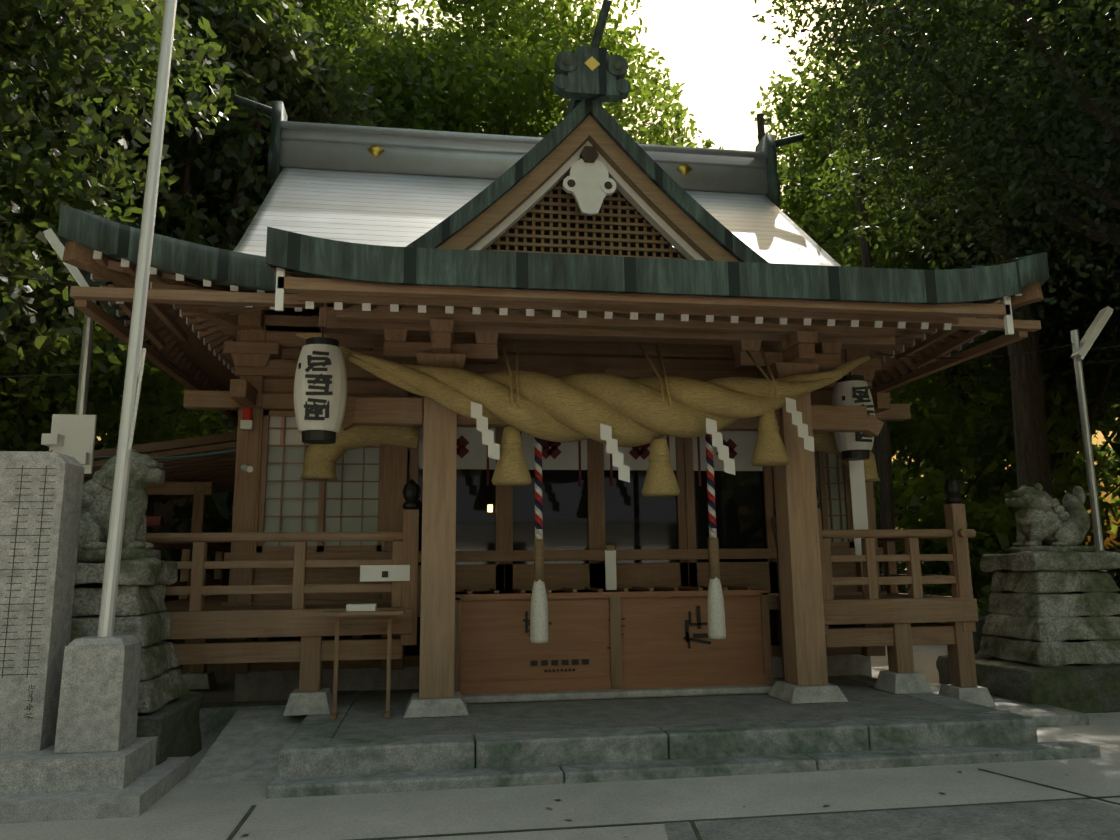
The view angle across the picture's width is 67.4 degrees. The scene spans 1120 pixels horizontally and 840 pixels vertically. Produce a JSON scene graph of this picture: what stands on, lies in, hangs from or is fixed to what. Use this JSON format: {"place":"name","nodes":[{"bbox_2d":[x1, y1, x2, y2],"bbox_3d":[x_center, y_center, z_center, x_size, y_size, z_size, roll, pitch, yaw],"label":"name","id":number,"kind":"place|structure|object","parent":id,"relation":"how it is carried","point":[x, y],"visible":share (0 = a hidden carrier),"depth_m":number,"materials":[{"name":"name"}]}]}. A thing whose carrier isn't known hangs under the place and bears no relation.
{"place":"outdoors","nodes":[
{"label":"outdoors","id":0,"kind":"place"},
{"bbox_2d":[294,303,346,443],"bbox_3d":[-1.850,-0.550,6.537,0.400,1.460,0.406,1,-10,-8],"label":"paper lantern","id":1,"kind":"object","parent":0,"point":[320,390],"visible":1,"depth_m":6.34,"materials":[{"name":"white paper"}]},
{"bbox_2d":[0,565,1119,839],"bbox_3d":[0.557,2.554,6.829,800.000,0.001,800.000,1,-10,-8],"label":"ground","id":2,"kind":"structure","parent":0,"point":[200,811],"depth_m":4.92,"materials":[{"name":"concrete"}]},
{"bbox_2d":[0,0,66,91],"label":"tree foliage","id":3,"kind":"object","parent":2,"relation":"on","point":[8,38],"visible":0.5,"depth_m":10.08,"materials":[{"name":"green plant"}]},
{"bbox_2d":[41,228,95,464],"bbox_3d":[-4.203,0.501,6.993,0.506,4.340,0.239,3,-10,-22],"label":"light pole","id":4,"kind":"object","parent":2,"relation":"on","point":[48,439],"visible":0.33,"depth_m":7.24,"materials":[{"name":"white metal"}]},
{"bbox_2d":[0,3,140,429],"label":"cedar tree","id":5,"kind":"object","parent":2,"relation":"on","point":[58,285],"depth_m":14.42,"materials":[{"name":"green plant"}]},
{"bbox_2d":[49,414,96,473],"bbox_3d":[-4.110,1.306,6.927,0.340,2.730,0.075,1,-10,-8],"label":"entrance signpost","id":6,"kind":"object","parent":2,"relation":"on","point":[78,432],"visible":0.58,"depth_m":7.09,"materials":[{"name":"white metal"}]},
{"bbox_2d":[0,451,189,823],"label":"stone monument","id":7,"kind":"object","parent":2,"relation":"on","point":[41,492],"visible":0.98,"depth_m":5.17,"materials":[{"name":"stone"}]},
{"bbox_2d":[54,0,176,753],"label":"flag pole on block","id":8,"kind":"object","parent":7,"relation":"on","point":[98,699],"visible":1,"depth_m":5.29,"materials":[{"name":"metal"}]},
{"bbox_2d":[0,158,236,514],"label":"broad tree","id":9,"kind":"object","parent":2,"relation":"on","point":[17,401],"visible":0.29,"depth_m":11.73,"materials":[{"name":"green plant"}]},
{"bbox_2d":[0,0,237,384],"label":"cedar tree","id":10,"kind":"object","parent":2,"relation":"on","point":[105,22],"visible":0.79,"depth_m":10.25,"materials":[{"name":"green plant"}]},
{"bbox_2d":[0,4,268,501],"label":"tree","id":11,"kind":"object","parent":2,"relation":"on","point":[210,237],"visible":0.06,"depth_m":16.43,"materials":[{"name":"green plant"}]},
{"bbox_2d":[70,557,201,764],"bbox_3d":[-3.329,1.757,5.951,1.347,1.539,1.088,1,-10,-8],"label":"stone pedestal","id":12,"kind":"object","parent":2,"relation":"on","point":[169,704],"visible":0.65,"depth_m":5.79,"materials":[{"name":"stone"}]},
{"bbox_2d":[48,449,164,561],"bbox_3d":[-3.370,0.613,6.136,0.847,0.839,0.477,1,-10,-8],"label":"guardian lion statue","id":13,"kind":"object","parent":12,"relation":"on","point":[145,470],"visible":0.54,"depth_m":6.01,"materials":[{"name":"stone"}]},
{"bbox_2d":[146,516,163,526],"bbox_3d":[-5.333,2.057,9.104,1.800,2.007,0.140,1,-10,-8],"label":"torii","id":14,"kind":"object","parent":2,"relation":"on","point":[154,521],"visible":0.12,"depth_m":9.34,"materials":[{"name":"red"}]},
{"bbox_2d":[76,432,236,674],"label":"side shed","id":15,"kind":"structure","parent":2,"relation":"on","point":[209,474],"depth_m":10.84,"materials":[{"name":"brown wood"}]},
{"bbox_2d":[0,0,385,601],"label":"cedar tree","id":16,"kind":"object","parent":2,"relation":"on","point":[261,40],"visible":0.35,"depth_m":16.12,"materials":[{"name":"green plant"}]},
{"bbox_2d":[2,10,408,532],"bbox_3d":[-14.065,-5.284,32.919,18.766,24.700,18.946,1,-10,-8],"label":"tree","id":17,"kind":"object","parent":2,"relation":"on","point":[192,498],"depth_m":30.98,"materials":[{"name":"green plant"}]},
{"bbox_2d":[159,451,409,595],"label":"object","id":18,"kind":"object","parent":2,"relation":"on","point":[219,508],"depth_m":15.65,"materials":[{"name":"green plant"}]},
{"bbox_2d":[52,0,531,212],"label":"tree","id":19,"kind":"object","parent":2,"relation":"on","point":[333,18],"visible":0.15,"depth_m":21.03,"materials":[{"name":"green plant"}]},
{"bbox_2d":[225,84,563,222],"bbox_3d":[-6.289,-4.730,37.163,18.953,24.880,18.719,1,-10,-8],"label":"tree","id":20,"kind":"object","parent":2,"relation":"on","point":[555,123],"depth_m":33.50,"materials":[{"name":"green plant"}]},
{"bbox_2d":[332,0,722,148],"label":"tree","id":21,"kind":"object","parent":2,"relation":"on","point":[527,77],"visible":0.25,"depth_m":22.65,"materials":[{"name":"green plant"}]},
{"bbox_2d":[87,304,995,717],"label":"shrine building","id":22,"kind":"structure","parent":2,"relation":"on","point":[441,514],"depth_m":7.70,"materials":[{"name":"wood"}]},
{"bbox_2d":[240,407,253,472],"bbox_3d":[-2.861,0.182,7.676,0.122,0.629,0.349,3,-11,-23],"label":"beacon and camera","id":23,"kind":"object","parent":22,"relation":"attached to","point":[246,422],"visible":1,"depth_m":7.76,"materials":[{"name":"red"}]},
{"bbox_2d":[360,565,409,581],"bbox_3d":[-1.433,1.255,6.884,0.400,0.130,0.020,1,-10,-8],"label":"sign","id":24,"kind":"object","parent":22,"relation":"attached to","point":[384,572],"visible":1,"depth_m":6.88,"materials":[{"name":"white paper"}]},
{"bbox_2d":[530,437,548,642],"bbox_3d":[-0.176,0.734,6.909,0.150,2.130,0.150,1,-10,-8],"label":"bell rope","id":25,"kind":"object","parent":22,"relation":"hanging from","point":[539,632],"visible":0.92,"depth_m":6.79,"materials":[{"name":"multicoloured fabric"}]},
{"bbox_2d":[62,241,1043,423],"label":"eave rafters","id":26,"kind":"object","parent":22,"relation":"on","point":[217,316],"visible":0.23,"depth_m":7.79,"materials":[{"name":"brown wood"}]},
{"bbox_2d":[58,95,1049,414],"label":"roof","id":27,"kind":"structure","parent":26,"relation":"on","point":[376,185],"depth_m":10.98,"materials":[{"name":"metal"}]},
{"bbox_2d":[831,349,874,460],"bbox_3d":[2.814,-0.347,8.128,0.400,1.460,0.406,1,-10,-8],"label":"paper lantern","id":28,"kind":"object","parent":26,"relation":"hanging from","point":[851,390],"visible":0.71,"depth_m":7.95,"materials":[{"name":"white paper"}]},
{"bbox_2d":[849,460,867,554],"bbox_3d":[2.889,0.772,8.124,0.150,1.100,0.012,1,-10,-8],"label":"welcome banner","id":29,"kind":"object","parent":28,"relation":"hanging from","point":[858,496],"visible":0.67,"depth_m":8.12,"materials":[{"name":"white paper"}]},
{"bbox_2d":[404,0,768,305],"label":"porch gable","id":30,"kind":"structure","parent":22,"relation":"on","point":[587,175],"depth_m":8.97,"materials":[{"name":"brown wood"}]},
{"bbox_2d":[295,333,879,496],"bbox_3d":[0.508,0.029,7.417,5.567,1.364,1.627,1,-10,-8],"label":"shimenawa rope","id":31,"kind":"object","parent":22,"relation":"attached to","point":[613,412],"visible":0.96,"depth_m":6.73,"materials":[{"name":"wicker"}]},
{"bbox_2d":[265,226,1021,334],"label":"porch roof","id":32,"kind":"structure","parent":22,"relation":"on","point":[314,272],"depth_m":5.89,"materials":[{"name":"green metal"}]},
{"bbox_2d":[705,434,725,638],"bbox_3d":[1.288,0.755,7.126,0.150,2.130,0.150,1,-10,-8],"label":"bell rope","id":33,"kind":"object","parent":22,"relation":"hanging from","point":[716,615],"visible":0.94,"depth_m":7.01,"materials":[{"name":"multicoloured fabric"}]},
{"bbox_2d":[184,654,1100,798],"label":"stone platform","id":34,"kind":"structure","parent":2,"relation":"on","point":[360,744],"depth_m":5.89,"materials":[{"name":"stone"}]},
{"bbox_2d":[321,603,404,719],"bbox_3d":[-1.529,1.857,6.511,0.620,0.840,0.300,1,-10,-8],"label":"small table","id":35,"kind":"object","parent":34,"relation":"on","point":[359,609],"visible":0.98,"depth_m":6.49,"materials":[{"name":"brown wood"}]},
{"bbox_2d":[454,545,772,694],"bbox_3d":[0.429,1.790,7.770,2.860,1.245,0.805,1,-10,-8],"label":"offering box","id":36,"kind":"object","parent":34,"relation":"on","point":[612,636],"visible":0.88,"depth_m":7.37,"materials":[{"name":"brown wood"}]},
{"bbox_2d":[240,678,1098,837],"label":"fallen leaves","id":37,"kind":"object","parent":2,"relation":"on","point":[743,806],"depth_m":4.76,"materials":[{"name":"brown plant"}]},
{"bbox_2d":[226,768,1119,839],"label":"paving joints","id":38,"kind":"object","parent":2,"relation":"attached to","point":[252,807],"depth_m":4.55,"materials":[{"name":"stone"}]},
{"bbox_2d":[782,73,1013,427],"bbox_3d":[18.330,-5.069,37.711,17.494,25.222,19.264,-10,-13,42],"label":"tree","id":39,"kind":"object","parent":2,"relation":"on","point":[901,388],"depth_m":35.74,"materials":[{"name":"green plant"}]},
{"bbox_2d":[750,7,1116,544],"bbox_3d":[13.555,-3.697,27.296,14.625,19.099,14.572,1,-10,-8],"label":"tree","id":40,"kind":"object","parent":2,"relation":"on","point":[793,205],"visible":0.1,"depth_m":26.90,"materials":[{"name":"green plant"}]},
{"bbox_2d":[757,68,1109,626],"bbox_3d":[7.762,-1.994,15.853,7.828,12.010,5.782,-4,-10,17],"label":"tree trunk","id":41,"kind":"object","parent":2,"relation":"on","point":[1033,467],"visible":0.29,"depth_m":14.95,"materials":[{"name":"brown plant"}]},
{"bbox_2d":[751,0,1119,322],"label":"tree","id":42,"kind":"object","parent":2,"relation":"on","point":[876,36],"visible":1,"depth_m":10.63,"materials":[{"name":"green plant"}]},
{"bbox_2d":[797,0,1119,504],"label":"tree","id":43,"kind":"object","parent":2,"relation":"on","point":[1102,382],"visible":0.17,"depth_m":18.01,"materials":[{"name":"green plant"}]},
{"bbox_2d":[840,0,1119,376],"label":"tree","id":44,"kind":"object","parent":2,"relation":"on","point":[1093,304],"visible":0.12,"depth_m":14.51,"materials":[{"name":"green plant"}]},
{"bbox_2d":[972,616,993,653],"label":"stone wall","id":45,"kind":"structure","parent":2,"relation":"on","point":[977,635],"depth_m":11.88,"materials":[{"name":"grey stone"}]},
{"bbox_2d":[871,371,1119,625],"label":"bush","id":46,"kind":"object","parent":2,"relation":"on","point":[991,520],"visible":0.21,"depth_m":17.75,"materials":[{"name":"green plant"}]},
{"bbox_2d":[874,384,1118,544],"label":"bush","id":47,"kind":"object","parent":2,"relation":"on","point":[912,508],"depth_m":49.39,"materials":[{"name":"green plant"}]},
{"bbox_2d":[885,1,1119,497],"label":"tree","id":48,"kind":"object","parent":2,"relation":"on","point":[1116,446],"visible":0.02,"depth_m":20.67,"materials":[{"name":"green plant"}]},
{"bbox_2d":[936,550,1119,712],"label":"stone pedestal","id":49,"kind":"object","parent":2,"relation":"on","point":[1052,623],"visible":0.92,"depth_m":8.05,"materials":[{"name":"stone"}]},
{"bbox_2d":[1004,483,1095,553],"bbox_3d":[5.002,1.009,8.587,0.842,0.710,0.466,1,-10,-8],"label":"guardian lion statue","id":50,"kind":"object","parent":49,"relation":"on","point":[1045,521],"visible":0.98,"depth_m":8.45,"materials":[{"name":"stone"}]},
{"bbox_2d":[975,537,1119,618],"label":"hedge bush","id":51,"kind":"object","parent":2,"relation":"on","point":[983,605],"depth_m":11.69,"materials":[{"name":"green plant"}]},
{"bbox_2d":[1054,393,1119,532],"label":"tree","id":52,"kind":"object","parent":2,"relation":"on","point":[1100,452],"visible":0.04,"depth_m":46.73,"materials":[{"name":"green plant"}]},
{"bbox_2d":[1070,306,1113,571],"bbox_3d":[6.044,0.824,9.213,0.445,4.240,0.171,-1,-10,3],"label":"light pole","id":53,"kind":"object","parent":2,"relation":"on","point":[1081,348],"visible":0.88,"depth_m":9.40,"materials":[{"name":"white metal"}]},
{"bbox_3d":[13.072,-5.167,7.889,13.455,15.458,12.969,1,-10,-8],"label":"tree","id":54,"kind":"object","parent":2,"relation":"on","visible":0},
{"bbox_2d":[0,275,1119,457],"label":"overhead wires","id":55,"kind":"object","parent":54,"relation":"attached to","point":[876,353],"visible":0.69,"depth_m":8.29,"materials":[{"name":"black"}]},
{"bbox_2d":[43,0,1119,562],"label":"sky","id":56,"kind":"structure","parent":0,"point":[714,47],"materials":[{"name":"white"}]},
{"bbox_2d":[664,799,1119,839],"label":"paving slab","id":57,"kind":"structure","parent":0,"point":[1086,819],"depth_m":4.40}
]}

